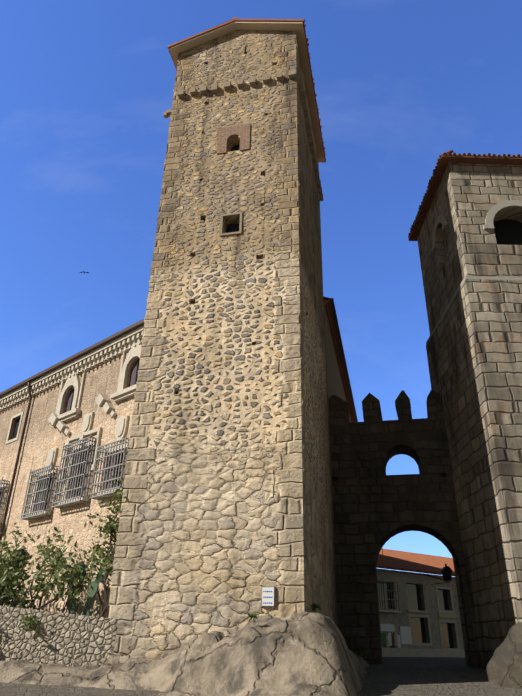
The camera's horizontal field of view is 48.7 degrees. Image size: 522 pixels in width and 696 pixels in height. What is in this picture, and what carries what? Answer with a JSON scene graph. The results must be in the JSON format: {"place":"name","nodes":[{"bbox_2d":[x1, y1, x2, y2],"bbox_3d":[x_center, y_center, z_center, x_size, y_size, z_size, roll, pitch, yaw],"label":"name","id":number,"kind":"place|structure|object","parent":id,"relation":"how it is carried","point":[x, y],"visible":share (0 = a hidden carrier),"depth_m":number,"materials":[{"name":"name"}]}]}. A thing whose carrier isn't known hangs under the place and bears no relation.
{"place":"outdoors","nodes":[
{"label":"outdoors","id":0,"kind":"place"},
{"bbox_2d":[0,657,521,695],"bbox_3d":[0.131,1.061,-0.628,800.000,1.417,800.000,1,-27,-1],"label":"ground","id":1,"kind":"structure","parent":0,"point":[423,676],"depth_m":13.96,"materials":[{"name":"grey asphalt"}]},
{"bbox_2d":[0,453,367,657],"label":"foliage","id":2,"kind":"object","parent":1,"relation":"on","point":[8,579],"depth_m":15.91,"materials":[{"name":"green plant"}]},
{"bbox_2d":[0,611,368,695],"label":"outcrop rock","id":3,"kind":"object","parent":1,"relation":"on","point":[301,653],"visible":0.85,"depth_m":12.30,"materials":[{"name":"stone"}]},
{"bbox_2d":[107,30,334,662],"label":"tower","id":4,"kind":"structure","parent":1,"relation":"on","point":[218,484],"depth_m":17.23,"materials":[{"name":"beige stone"}]},
{"bbox_2d":[107,35,305,613],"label":"quoins","id":5,"kind":"object","parent":4,"relation":"attached to","point":[300,330],"visible":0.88,"depth_m":17.23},
{"bbox_2d":[261,586,274,606],"bbox_3d":[0.178,5.997,13.906,0.330,0.450,0.040,-5,-28,11],"label":"sign frame","id":6,"kind":"object","parent":5,"relation":"attached to","point":[274,597],"visible":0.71,"depth_m":13.86,"materials":[{"name":"white metal"}]},
{"bbox_2d":[262,587,273,605],"bbox_3d":[0.171,5.982,13.878,0.300,0.420,0.025,-5,-28,11],"label":"street sign","id":7,"kind":"object","parent":6,"relation":"attached to","point":[267,596],"visible":0.93,"depth_m":13.87,"materials":[{"name":"metal"}]},
{"bbox_2d":[219,212,242,236],"bbox_3d":[-0.981,-4.133,19.604,0.760,0.910,0.310,-5,-28,11],"label":"tower window frame","id":8,"kind":"object","parent":4,"relation":"attached to","point":[230,233],"visible":0.54,"depth_m":19.46,"materials":[{"name":"beige stone"}]},
{"bbox_2d":[226,145,239,232],"bbox_3d":[-0.884,-5.697,20.802,0.730,4.730,0.100,-5,-28,11],"label":"tower window glass","id":9,"kind":"object","parent":4,"relation":"attached to","point":[232,228],"depth_m":20.00,"materials":[{"name":"black glass"}]},
{"bbox_2d":[216,123,250,153],"bbox_3d":[-0.980,-7.675,21.476,1.240,1.300,0.350,-5,-28,11],"label":"window surround","id":10,"kind":"object","parent":4,"relation":"attached to","point":[242,131],"visible":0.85,"depth_m":21.38,"materials":[{"name":"beige stone"}]},
{"bbox_2d":[163,69,322,200],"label":"corbels","id":11,"kind":"object","parent":4,"relation":"attached to","point":[228,85],"visible":0.65,"depth_m":22.87,"materials":[{"name":"beige stone"}]},
{"bbox_2d":[167,19,325,162],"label":"tower roof","id":12,"kind":"structure","parent":4,"relation":"on","point":[178,47],"depth_m":24.19,"materials":[{"name":"beige stone"}]},
{"bbox_2d":[200,17,325,155],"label":"roof tiles","id":13,"kind":"object","parent":12,"relation":"on","point":[313,78],"visible":0.15,"depth_m":24.55,"materials":[{"name":"orange tile"}]},
{"bbox_2d":[323,296,357,626],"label":"wing","id":14,"kind":"structure","parent":1,"relation":"on","point":[338,384],"depth_m":27.06,"materials":[{"name":"stone"}]},
{"bbox_2d":[330,417,477,667],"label":"gate wall","id":15,"kind":"structure","parent":1,"relation":"on","point":[371,498],"depth_m":21.58,"materials":[{"name":"brown stone"}]},
{"bbox_2d":[329,389,443,423],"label":"merlons","id":16,"kind":"object","parent":15,"relation":"on","point":[339,409],"visible":0.79,"depth_m":23.29,"materials":[{"name":"brown stone"}]},
{"bbox_2d":[366,515,464,566],"bbox_3d":[5.518,6.936,20.775,3.540,1.770,0.040,-5,-28,11],"label":"gate arch band","id":17,"kind":"object","parent":15,"relation":"attached to","point":[437,526],"visible":0.94,"depth_m":20.92,"materials":[{"name":"brown stone"}]},
{"bbox_2d":[377,568,463,648],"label":"house","id":18,"kind":"structure","parent":1,"relation":"on","point":[427,594],"depth_m":36.98,"materials":[{"name":"paint"}]},
{"bbox_2d":[377,549,454,576],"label":"house roof","id":19,"kind":"structure","parent":18,"relation":"on","point":[408,561],"depth_m":40.71,"materials":[{"name":"tile"}]},
{"bbox_2d":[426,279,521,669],"bbox_3d":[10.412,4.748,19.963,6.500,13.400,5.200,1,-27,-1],"label":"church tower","id":20,"kind":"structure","parent":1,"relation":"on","point":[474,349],"depth_m":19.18,"materials":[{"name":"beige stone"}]},
{"bbox_2d":[487,622,521,689],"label":"outcrop rock","id":21,"kind":"object","parent":1,"relation":"on","point":[504,666],"visible":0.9,"depth_m":14.42,"materials":[{"name":"stone"}]},
{"bbox_2d":[0,0,521,576],"label":"sky","id":22,"kind":"structure","parent":0,"point":[87,86],"materials":[{"name":"blue"}]},
{"bbox_2d":[377,580,464,656],"bbox_3d":[14.211,18.761,38.820,30.000,4.848,0.710,18,-32,-29],"label":"building trim","id":23,"kind":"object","parent":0,"point":[413,634],"visible":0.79,"depth_m":36.31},
{"bbox_2d":[423,564,452,584],"bbox_3d":[7.310,9.387,23.923,1.211,0.824,0.400,1,-27,-1],"label":"street lamp","id":24,"kind":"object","parent":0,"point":[446,570],"depth_m":23.83,"materials":[{"name":"black metal"}]},
{"bbox_2d":[417,163,521,334],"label":"church tower","id":25,"kind":"structure","parent":0,"point":[466,198],"depth_m":22.90,"materials":[{"name":"beige stone"}]},
{"bbox_2d":[408,150,521,240],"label":"tiled roof","id":26,"kind":"structure","parent":25,"relation":"on","point":[444,159],"depth_m":23.50,"materials":[{"name":"brown tile"}]},
{"bbox_2d":[426,200,521,343],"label":"stone trim","id":27,"kind":"structure","parent":25,"relation":"attached to","point":[491,213],"depth_m":22.39,"materials":[{"name":"beige stone"}]},
{"bbox_2d":[493,219,521,244],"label":"arched window opening","id":28,"kind":"object","parent":25,"relation":"in","point":[508,231],"depth_m":22.84,"materials":[{"name":"black"}]},
{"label":"garden terrace ground","id":29,"kind":"structure","parent":0,"visible":0},
{"bbox_2d":[15,548,29,591],"bbox_3d":[-6.948,6.795,16.327,0.360,2.100,0.340,1,-27,-1],"label":"garden lamp post","id":30,"kind":"object","parent":29,"relation":"on","point":[23,552],"visible":0.27,"depth_m":16.61,"materials":[{"name":"black metal"}]},
{"bbox_2d":[0,606,118,666],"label":"garden wall","id":31,"kind":"structure","parent":29,"relation":"on","point":[71,640],"depth_m":14.40,"materials":[{"name":"stone"}]},
{"bbox_2d":[1,594,90,615],"bbox_3d":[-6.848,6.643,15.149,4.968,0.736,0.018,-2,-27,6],"label":"wall coping stones","id":32,"kind":"object","parent":31,"relation":"attached to","point":[43,605],"visible":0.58,"depth_m":14.97,"materials":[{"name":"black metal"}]},
{"bbox_2d":[0,350,139,617],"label":"palace wall","id":33,"kind":"structure","parent":29,"relation":"on","point":[42,437],"depth_m":20.48,"materials":[{"name":"beige brick"}]},
{"bbox_2d":[0,381,32,544],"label":"drainpipe","id":34,"kind":"object","parent":33,"relation":"attached to","point":[16,464],"visible":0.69,"depth_m":22.66,"materials":[{"name":"brown metal"}]},
{"bbox_2d":[0,433,128,520],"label":"window grilles","id":35,"kind":"object","parent":33,"relation":"attached to","point":[57,494],"visible":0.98,"depth_m":19.28,"materials":[{"name":"grey metal"}]},
{"bbox_2d":[0,359,139,510],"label":"window panes","id":36,"kind":"structure","parent":33,"relation":"attached to","point":[134,374],"depth_m":19.74,"materials":[{"name":"black glass"}]},
{"bbox_2d":[0,339,141,529],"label":"window surrounds","id":37,"kind":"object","parent":33,"relation":"attached to","point":[58,419],"depth_m":20.02,"materials":[{"name":"beige stone"}]},
{"bbox_2d":[0,319,143,411],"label":"cornice","id":38,"kind":"structure","parent":33,"relation":"attached to","point":[80,362],"depth_m":21.98,"materials":[{"name":"beige stone"}]},
{"bbox_2d":[7,325,142,393],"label":"roof tiles","id":39,"kind":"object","parent":33,"relation":"on","point":[69,362],"depth_m":22.48,"materials":[{"name":"brown tile"}]},
{"bbox_2d":[66,563,106,615],"bbox_3d":[-4.746,6.700,15.646,1.347,1.726,0.375,-15,-31,28],"label":"prickly pear","id":40,"kind":"object","parent":29,"relation":"on","point":[93,587],"visible":0.33,"depth_m":15.55,"materials":[{"name":"green plant"}]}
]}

